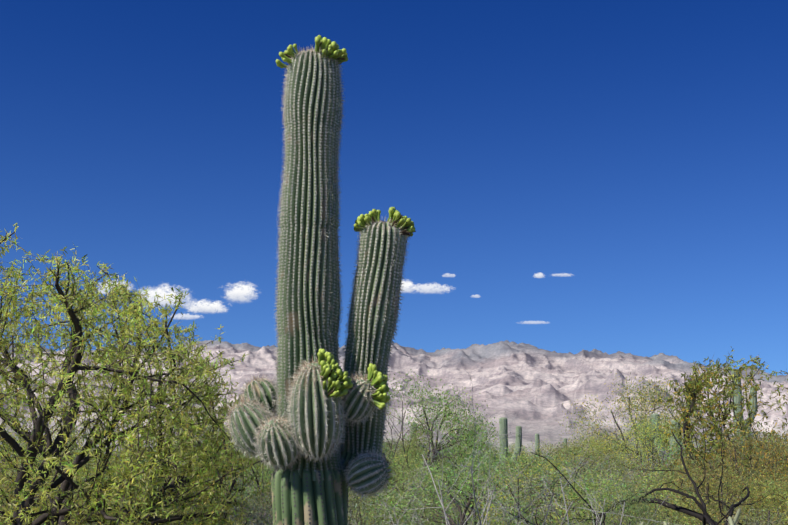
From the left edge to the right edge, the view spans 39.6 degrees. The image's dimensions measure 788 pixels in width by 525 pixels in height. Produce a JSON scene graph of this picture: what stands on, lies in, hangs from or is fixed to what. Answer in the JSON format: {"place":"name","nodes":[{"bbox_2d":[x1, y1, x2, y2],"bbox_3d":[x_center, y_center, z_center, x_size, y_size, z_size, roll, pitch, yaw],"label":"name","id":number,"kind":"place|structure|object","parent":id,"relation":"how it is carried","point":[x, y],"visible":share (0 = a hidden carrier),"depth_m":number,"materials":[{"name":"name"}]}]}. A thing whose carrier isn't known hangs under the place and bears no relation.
{"place":"outdoors","nodes":[
{"label":"outdoors","id":0,"kind":"place"},
{"bbox_2d":[99,280,130,290],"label":"cloud","id":1,"kind":"structure","parent":0,"point":[114,286],"depth_m":14085.32,"materials":[{"name":"white"}]},
{"bbox_2d":[137,284,191,306],"bbox_3d":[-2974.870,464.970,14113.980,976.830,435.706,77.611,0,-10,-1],"label":"cloud","id":2,"kind":"structure","parent":0,"point":[160,291],"depth_m":14114.04,"materials":[{"name":"white"}]},
{"bbox_2d":[169,314,199,318],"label":"cloud","id":3,"kind":"structure","parent":0,"point":[185,316],"depth_m":14158.43,"materials":[{"name":"white"}]},
{"bbox_2d":[187,299,225,312],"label":"cloud","id":4,"kind":"structure","parent":0,"point":[203,306],"depth_m":14145.33,"materials":[{"name":"white"}]},
{"bbox_2d":[224,283,256,301],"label":"cloud","id":5,"kind":"structure","parent":0,"point":[241,293],"depth_m":14267.62,"materials":[{"name":"white"}]},
{"bbox_2d":[42,458,715,524],"bbox_3d":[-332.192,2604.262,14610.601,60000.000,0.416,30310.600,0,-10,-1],"label":"ground","id":6,"kind":"structure","parent":0,"point":[439,504],"depth_m":36.61,"materials":[{"name":"beige soil"}]},
{"bbox_2d":[0,458,73,524],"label":"bush","id":7,"kind":"object","parent":6,"relation":"on","point":[12,494],"visible":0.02,"depth_m":14.13,"materials":[{"name":"green plant"}]},
{"bbox_2d":[0,455,85,523],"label":"bush","id":8,"kind":"object","parent":6,"relation":"on","point":[13,491],"visible":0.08,"depth_m":13.73,"materials":[{"name":"green plant"}]},
{"bbox_2d":[0,455,96,523],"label":"bush","id":9,"kind":"object","parent":6,"relation":"on","point":[15,477],"visible":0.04,"depth_m":14.64,"materials":[{"name":"green plant"}]},
{"bbox_2d":[4,430,112,478],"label":"bush","id":10,"kind":"object","parent":6,"relation":"on","point":[40,454],"visible":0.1,"depth_m":24.14,"materials":[{"name":"green plant"}]},
{"bbox_2d":[0,449,145,524],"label":"bush","id":11,"kind":"object","parent":6,"relation":"on","point":[88,464],"visible":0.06,"depth_m":14.06,"materials":[{"name":"green plant"}]},
{"bbox_2d":[1,449,145,512],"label":"bush","id":12,"kind":"object","parent":6,"relation":"on","point":[94,467],"depth_m":20.41,"materials":[{"name":"green plant"}]},
{"bbox_2d":[0,455,157,524],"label":"bush","id":13,"kind":"object","parent":6,"relation":"on","point":[58,489],"visible":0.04,"depth_m":14.47,"materials":[{"name":"green plant"}]},
{"bbox_2d":[0,223,270,524],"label":"mesquite tree","id":14,"kind":"object","parent":6,"relation":"on","point":[62,507],"visible":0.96,"depth_m":7.97,"materials":[{"name":"green plant"}]},
{"bbox_2d":[76,482,210,524],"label":"bush","id":15,"kind":"object","parent":6,"relation":"on","point":[119,505],"visible":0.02,"depth_m":9.92,"materials":[{"name":"green plant"}]},
{"bbox_2d":[74,465,229,523],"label":"bush","id":16,"kind":"object","parent":6,"relation":"on","point":[156,491],"visible":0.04,"depth_m":15.05,"materials":[{"name":"green plant"}]},
{"bbox_2d":[105,466,231,524],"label":"bush","id":17,"kind":"object","parent":6,"relation":"on","point":[177,506],"visible":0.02,"depth_m":13.37,"materials":[{"name":"green plant"}]},
{"bbox_2d":[102,477,272,524],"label":"bush","id":18,"kind":"object","parent":6,"relation":"on","point":[263,516],"visible":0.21,"depth_m":9.29,"materials":[{"name":"green plant"}]},
{"bbox_2d":[135,452,272,524],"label":"bush","id":19,"kind":"object","parent":6,"relation":"on","point":[228,484],"visible":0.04,"depth_m":15.22,"materials":[{"name":"green plant"}]},
{"bbox_2d":[158,471,272,524],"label":"bush","id":20,"kind":"object","parent":6,"relation":"on","point":[262,518],"visible":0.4,"depth_m":10.62,"materials":[{"name":"green plant"}]},
{"bbox_2d":[185,479,270,524],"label":"bush","id":21,"kind":"object","parent":6,"relation":"on","point":[256,510],"visible":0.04,"depth_m":13.16,"materials":[{"name":"green plant"}]},
{"bbox_2d":[185,424,274,517],"bbox_3d":[-4.485,5.608,29.340,3.338,2.672,3.344,5,-11,-24],"label":"bush","id":22,"kind":"object","parent":6,"relation":"on","point":[227,451],"visible":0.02,"depth_m":29.35,"materials":[{"name":"green plant"}]},
{"bbox_2d":[192,444,271,497],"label":"bush","id":23,"kind":"object","parent":6,"relation":"on","point":[245,468],"depth_m":27.01,"materials":[{"name":"green plant"}]},
{"bbox_2d":[194,498,270,524],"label":"thorn shrub","id":24,"kind":"object","parent":6,"relation":"on","point":[248,512],"visible":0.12,"depth_m":9.89,"materials":[{"name":"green plant"}]},
{"bbox_2d":[193,445,273,523],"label":"bush","id":25,"kind":"object","parent":6,"relation":"on","point":[267,478],"visible":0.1,"depth_m":24.81,"materials":[{"name":"green plant"}]},
{"bbox_2d":[201,459,271,524],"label":"bush","id":26,"kind":"object","parent":6,"relation":"on","point":[249,479],"depth_m":26.10,"materials":[{"name":"green plant"}]},
{"bbox_2d":[217,465,271,518],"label":"bush","id":27,"kind":"object","parent":6,"relation":"on","point":[251,484],"visible":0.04,"depth_m":26.20,"materials":[{"name":"green plant"}]},
{"bbox_2d":[222,487,272,524],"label":"bush","id":28,"kind":"object","parent":6,"relation":"on","point":[253,509],"visible":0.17,"depth_m":11.19,"materials":[{"name":"green plant"}]},
{"bbox_2d":[232,456,272,515],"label":"bush","id":29,"kind":"object","parent":6,"relation":"on","point":[260,479],"visible":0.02,"depth_m":26.07,"materials":[{"name":"green plant"}]},
{"bbox_2d":[213,447,352,521],"bbox_3d":[-2.327,4.831,24.120,3.497,2.296,3.715,-4,-11,22],"label":"bush","id":30,"kind":"object","parent":6,"relation":"on","point":[251,469],"depth_m":23.79,"materials":[{"name":"green plant"}]},
{"bbox_2d":[235,464,348,523],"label":"bush","id":31,"kind":"object","parent":6,"relation":"on","point":[265,477],"visible":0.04,"depth_m":24.37,"materials":[{"name":"green plant"}]},
{"bbox_2d":[222,35,415,524],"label":"saguaro","id":32,"kind":"object","parent":6,"relation":"on","point":[317,442],"visible":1,"depth_m":7.35,"materials":[{"name":"green plant"}]},
{"bbox_2d":[361,433,419,509],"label":"bush","id":33,"kind":"object","parent":6,"relation":"on","point":[397,470],"visible":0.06,"depth_m":28.75,"materials":[{"name":"green plant"}]},
{"bbox_2d":[348,488,436,524],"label":"bush","id":34,"kind":"object","parent":6,"relation":"on","point":[357,512],"visible":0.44,"depth_m":10.77,"materials":[{"name":"green plant"}]},
{"bbox_2d":[348,447,437,524],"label":"bush","id":35,"kind":"object","parent":6,"relation":"on","point":[405,454],"visible":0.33,"depth_m":21.70,"materials":[{"name":"green plant"}]},
{"bbox_2d":[381,440,405,471],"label":"bush","id":36,"kind":"object","parent":6,"relation":"on","point":[391,451],"depth_m":52.81,"materials":[{"name":"green plant"}]},
{"bbox_2d":[382,441,405,474],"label":"bush","id":37,"kind":"object","parent":6,"relation":"on","point":[391,455],"depth_m":41.64,"materials":[{"name":"green plant"}]},
{"bbox_2d":[381,439,409,464],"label":"bush","id":38,"kind":"object","parent":6,"relation":"on","point":[393,446],"visible":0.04,"depth_m":80.14,"materials":[{"name":"green plant"}]},
{"bbox_2d":[347,488,453,524],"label":"bush","id":39,"kind":"object","parent":6,"relation":"on","point":[394,522],"visible":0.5,"depth_m":11.96,"materials":[{"name":"green plant"}]},
{"bbox_2d":[355,458,459,521],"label":"bush","id":40,"kind":"object","parent":6,"relation":"on","point":[418,470],"visible":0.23,"depth_m":21.32,"materials":[{"name":"green plant"}]},
{"bbox_2d":[411,422,416,490],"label":"saguaro","id":41,"kind":"object","parent":6,"relation":"on","point":[414,423],"visible":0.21,"depth_m":54.19,"materials":[{"name":"green plant"}]},
{"bbox_2d":[387,477,489,524],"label":"bush","id":42,"kind":"object","parent":6,"relation":"on","point":[445,506],"visible":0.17,"depth_m":17.57,"materials":[{"name":"green plant"}]},
{"bbox_2d":[373,369,508,505],"bbox_3d":[0.586,4.551,27.202,4.216,3.903,3.970,7,-12,-35],"label":"bush","id":43,"kind":"object","parent":6,"relation":"on","point":[462,438],"visible":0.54,"depth_m":27.12,"materials":[{"name":"green plant"}]},
{"bbox_2d":[392,402,495,492],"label":"bush","id":44,"kind":"object","parent":6,"relation":"on","point":[414,447],"visible":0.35,"depth_m":44.08,"materials":[{"name":"green plant"}]},
{"bbox_2d":[378,446,560,524],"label":"bush","id":45,"kind":"object","parent":6,"relation":"on","point":[498,516],"visible":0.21,"depth_m":16.18,"materials":[{"name":"green plant"}]},
{"bbox_2d":[421,433,517,504],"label":"bush","id":46,"kind":"object","parent":6,"relation":"on","point":[452,447],"visible":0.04,"depth_m":39.58,"materials":[{"name":"green plant"}]},
{"bbox_2d":[434,447,517,494],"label":"bush","id":47,"kind":"object","parent":6,"relation":"on","point":[484,460],"visible":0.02,"depth_m":43.55,"materials":[{"name":"green plant"}]},
{"bbox_2d":[363,410,607,524],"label":"thorn shrub","id":48,"kind":"object","parent":6,"relation":"on","point":[530,504],"visible":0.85,"depth_m":8.99,"materials":[{"name":"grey plant"}]},
{"bbox_2d":[447,453,536,519],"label":"bush","id":49,"kind":"object","parent":6,"relation":"on","point":[499,476],"visible":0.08,"depth_m":28.73,"materials":[{"name":"green plant"}]},
{"bbox_2d":[349,444,641,524],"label":"bush","id":50,"kind":"object","parent":6,"relation":"on","point":[461,514],"visible":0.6,"depth_m":12.66,"materials":[{"name":"green plant"}]},
{"bbox_2d":[499,417,521,483],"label":"saguaro","id":51,"kind":"object","parent":6,"relation":"on","point":[504,425],"visible":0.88,"depth_m":41.38,"materials":[{"name":"green plant"}]},
{"bbox_2d":[484,468,566,521],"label":"bush","id":52,"kind":"object","parent":6,"relation":"on","point":[522,487],"visible":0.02,"depth_m":24.12,"materials":[{"name":"green plant"}]},
{"bbox_2d":[349,371,702,524],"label":"thorn shrub","id":53,"kind":"object","parent":6,"relation":"on","point":[454,495],"visible":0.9,"depth_m":7.98,"materials":[{"name":"green plant"}]},
{"bbox_2d":[496,441,565,483],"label":"bush","id":54,"kind":"object","parent":6,"relation":"on","point":[522,448],"visible":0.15,"depth_m":60.58,"materials":[{"name":"green plant"}]},
{"bbox_2d":[510,449,554,495],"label":"bush","id":55,"kind":"object","parent":6,"relation":"on","point":[533,462],"visible":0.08,"depth_m":46.43,"materials":[{"name":"green plant"}]},
{"bbox_2d":[535,434,539,453],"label":"saguaro","id":56,"kind":"object","parent":6,"relation":"on","point":[537,439],"visible":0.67,"depth_m":83.93,"materials":[{"name":"green plant"}]},
{"bbox_2d":[446,451,651,524],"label":"bush","id":57,"kind":"object","parent":6,"relation":"on","point":[540,474],"visible":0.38,"depth_m":16.35,"materials":[{"name":"green plant"}]},
{"bbox_2d":[481,441,648,523],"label":"bush","id":58,"kind":"object","parent":6,"relation":"on","point":[592,462],"visible":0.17,"depth_m":23.90,"materials":[{"name":"green plant"}]},
{"bbox_2d":[521,491,614,523],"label":"bush","id":59,"kind":"object","parent":6,"relation":"on","point":[557,510],"visible":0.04,"depth_m":18.91,"materials":[{"name":"green plant"}]},
{"bbox_2d":[482,443,670,524],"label":"thorn shrub","id":60,"kind":"object","parent":6,"relation":"on","point":[595,507],"visible":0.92,"depth_m":9.88,"materials":[{"name":"grey plant"}]},
{"bbox_2d":[531,429,621,498],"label":"bush","id":61,"kind":"object","parent":6,"relation":"on","point":[589,445],"visible":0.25,"depth_m":36.67,"materials":[{"name":"green plant"}]},
{"bbox_2d":[540,447,621,492],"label":"bush","id":62,"kind":"object","parent":6,"relation":"on","point":[584,456],"visible":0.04,"depth_m":40.86,"materials":[{"name":"green plant"}]},
{"bbox_2d":[485,456,690,524],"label":"bush","id":63,"kind":"object","parent":6,"relation":"on","point":[582,490],"visible":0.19,"depth_m":15.43,"materials":[{"name":"green plant"}]},
{"bbox_2d":[541,436,657,478],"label":"bush","id":64,"kind":"object","parent":6,"relation":"on","point":[607,448],"visible":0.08,"depth_m":39.20,"materials":[{"name":"green plant"}]},
{"bbox_2d":[554,427,647,459],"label":"bush","id":65,"kind":"object","parent":6,"relation":"on","point":[597,442],"visible":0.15,"depth_m":54.62,"materials":[{"name":"green plant"}]},
{"bbox_2d":[543,450,688,510],"bbox_3d":[5.105,5.250,25.281,3.750,1.884,3.266,2,-10,-10],"label":"bush","id":66,"kind":"object","parent":6,"relation":"on","point":[603,468],"visible":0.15,"depth_m":25.65,"materials":[{"name":"green plant"}]},
{"bbox_2d":[521,460,711,524],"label":"bush","id":67,"kind":"object","parent":6,"relation":"on","point":[599,503],"visible":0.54,"depth_m":12.67,"materials":[{"name":"green plant"}]},
{"bbox_2d":[576,454,661,483],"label":"bush","id":68,"kind":"object","parent":6,"relation":"on","point":[619,468],"visible":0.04,"depth_m":29.50,"materials":[{"name":"green plant"}]},
{"bbox_2d":[565,485,680,524],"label":"bush","id":69,"kind":"object","parent":6,"relation":"on","point":[631,509],"visible":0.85,"depth_m":10.72,"materials":[{"name":"green plant"}]},
{"bbox_2d":[599,441,650,466],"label":"bush","id":70,"kind":"object","parent":6,"relation":"on","point":[628,450],"visible":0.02,"depth_m":53.71,"materials":[{"name":"green plant"}]},
{"bbox_2d":[556,372,702,481],"bbox_3d":[8.506,6.375,39.658,5.557,4.659,5.611,-6,-12,29],"label":"bush","id":71,"kind":"object","parent":6,"relation":"on","point":[641,398],"visible":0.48,"depth_m":38.88,"materials":[{"name":"green plant"}]},
{"bbox_2d":[486,426,784,524],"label":"dead branches","id":72,"kind":"object","parent":6,"relation":"on","point":[705,517],"visible":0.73,"depth_m":11.52,"materials":[{"name":"brown wood"}]},
{"bbox_2d":[588,473,694,524],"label":"bush","id":73,"kind":"object","parent":6,"relation":"on","point":[631,486],"depth_m":23.93,"materials":[{"name":"green plant"}]},
{"bbox_2d":[607,473,694,524],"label":"bush","id":74,"kind":"object","parent":6,"relation":"on","point":[650,487],"visible":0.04,"depth_m":21.21,"materials":[{"name":"green plant"}]},
{"bbox_2d":[600,411,706,486],"bbox_3d":[8.081,6.104,33.600,3.752,3.090,3.914,-9,-13,41],"label":"bush","id":75,"kind":"object","parent":6,"relation":"on","point":[649,434],"visible":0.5,"depth_m":33.33,"materials":[{"name":"green plant"}]},
{"bbox_2d":[545,450,782,524],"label":"bush","id":76,"kind":"object","parent":6,"relation":"on","point":[706,488],"visible":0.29,"depth_m":14.87,"materials":[{"name":"green plant"}]},
{"bbox_2d":[651,413,681,474],"bbox_3d":[8.893,6.447,35.536,0.953,3.062,0.381,0,-10,-1],"label":"saguaro","id":77,"kind":"object","parent":6,"relation":"on","point":[658,421],"visible":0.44,"depth_m":35.58,"materials":[{"name":"green plant"}]},
{"bbox_2d":[639,508,741,524],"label":"cholla cactus","id":78,"kind":"object","parent":6,"relation":"on","point":[731,521],"visible":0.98,"depth_m":7.33,"materials":[{"name":"green plant"}]},
{"bbox_2d":[624,439,759,520],"bbox_3d":[7.255,5.188,25.773,4.324,2.170,4.177,3,-11,-17],"label":"bush","id":79,"kind":"object","parent":6,"relation":"on","point":[664,460],"visible":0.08,"depth_m":25.77,"materials":[{"name":"green plant"}]},
{"bbox_2d":[623,450,773,524],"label":"bush","id":80,"kind":"object","parent":6,"relation":"on","point":[722,492],"visible":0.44,"depth_m":14.52,"materials":[{"name":"green plant"}]},
{"bbox_2d":[644,446,767,516],"bbox_3d":[7.257,4.925,23.969,3.496,2.061,3.391,-9,-14,42],"label":"bush","id":81,"kind":"object","parent":6,"relation":"on","point":[682,468],"visible":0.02,"depth_m":24.05,"materials":[{"name":"green plant"}]},
{"bbox_2d":[639,428,787,523],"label":"bush","id":82,"kind":"object","parent":6,"relation":"on","point":[702,461],"visible":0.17,"depth_m":20.70,"materials":[{"name":"green plant"}]},
{"bbox_2d":[641,472,787,524],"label":"bush","id":83,"kind":"object","parent":6,"relation":"on","point":[773,506],"visible":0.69,"depth_m":14.21,"materials":[{"name":"green plant"}]},
{"bbox_2d":[650,420,787,524],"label":"bush","id":84,"kind":"object","parent":6,"relation":"on","point":[782,448],"visible":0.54,"depth_m":16.47,"materials":[{"name":"green plant"}]},
{"bbox_2d":[651,346,787,524],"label":"palo verde tree","id":85,"kind":"object","parent":6,"relation":"on","point":[693,390],"visible":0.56,"depth_m":19.20,"materials":[{"name":"green plant"}]},
{"bbox_2d":[668,492,787,524],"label":"bush","id":86,"kind":"object","parent":6,"relation":"on","point":[754,519],"visible":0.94,"depth_m":11.76,"materials":[{"name":"green plant"}]},
{"bbox_2d":[681,463,787,524],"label":"bush","id":87,"kind":"object","parent":6,"relation":"on","point":[779,498],"visible":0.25,"depth_m":15.09,"materials":[{"name":"green plant"}]},
{"bbox_2d":[731,370,756,458],"bbox_3d":[9.595,4.917,29.727,0.672,4.038,0.269,0,-10,-1],"label":"saguaro","id":88,"kind":"object","parent":6,"relation":"on","point":[737,399],"visible":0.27,"depth_m":29.84,"materials":[{"name":"green plant"}]},
{"bbox_2d":[711,431,787,518],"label":"bush","id":89,"kind":"object","parent":6,"relation":"on","point":[766,448],"visible":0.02,"depth_m":25.66,"materials":[{"name":"green plant"}]},
{"bbox_2d":[0,339,787,457],"bbox_3d":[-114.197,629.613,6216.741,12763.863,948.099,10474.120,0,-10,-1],"label":"mountain terrain","id":90,"kind":"structure","parent":0,"point":[536,387],"depth_m":6354.31,"materials":[{"name":"grey stone"}]},
{"bbox_2d":[0,0,787,375],"label":"sky","id":91,"kind":"structure","parent":0,"point":[635,151],"materials":[{"name":"blue"}]},
{"bbox_2d":[400,281,415,291],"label":"cloud","id":92,"kind":"structure","parent":0,"point":[408,286],"depth_m":14453.77,"materials":[{"name":"white"}]},
{"bbox_2d":[410,284,449,292],"bbox_3d":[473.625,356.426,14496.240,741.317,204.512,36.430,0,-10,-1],"label":"cloud","id":93,"kind":"structure","parent":0,"point":[430,288],"depth_m":14496.75,"materials":[{"name":"white"}]},
{"bbox_2d":[524,321,543,323],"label":"cloud","id":94,"kind":"structure","parent":0,"point":[532,322],"depth_m":14569.96,"materials":[{"name":"white"}]},
{"bbox_2d":[534,273,543,277],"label":"cloud","id":95,"kind":"structure","parent":0,"point":[539,275],"depth_m":14601.74,"materials":[{"name":"white"}]},
{"bbox_2d":[552,274,570,275],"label":"cloud","id":96,"kind":"structure","parent":0,"point":[561,275],"depth_m":14650.76,"materials":[{"name":"white"}]}
]}

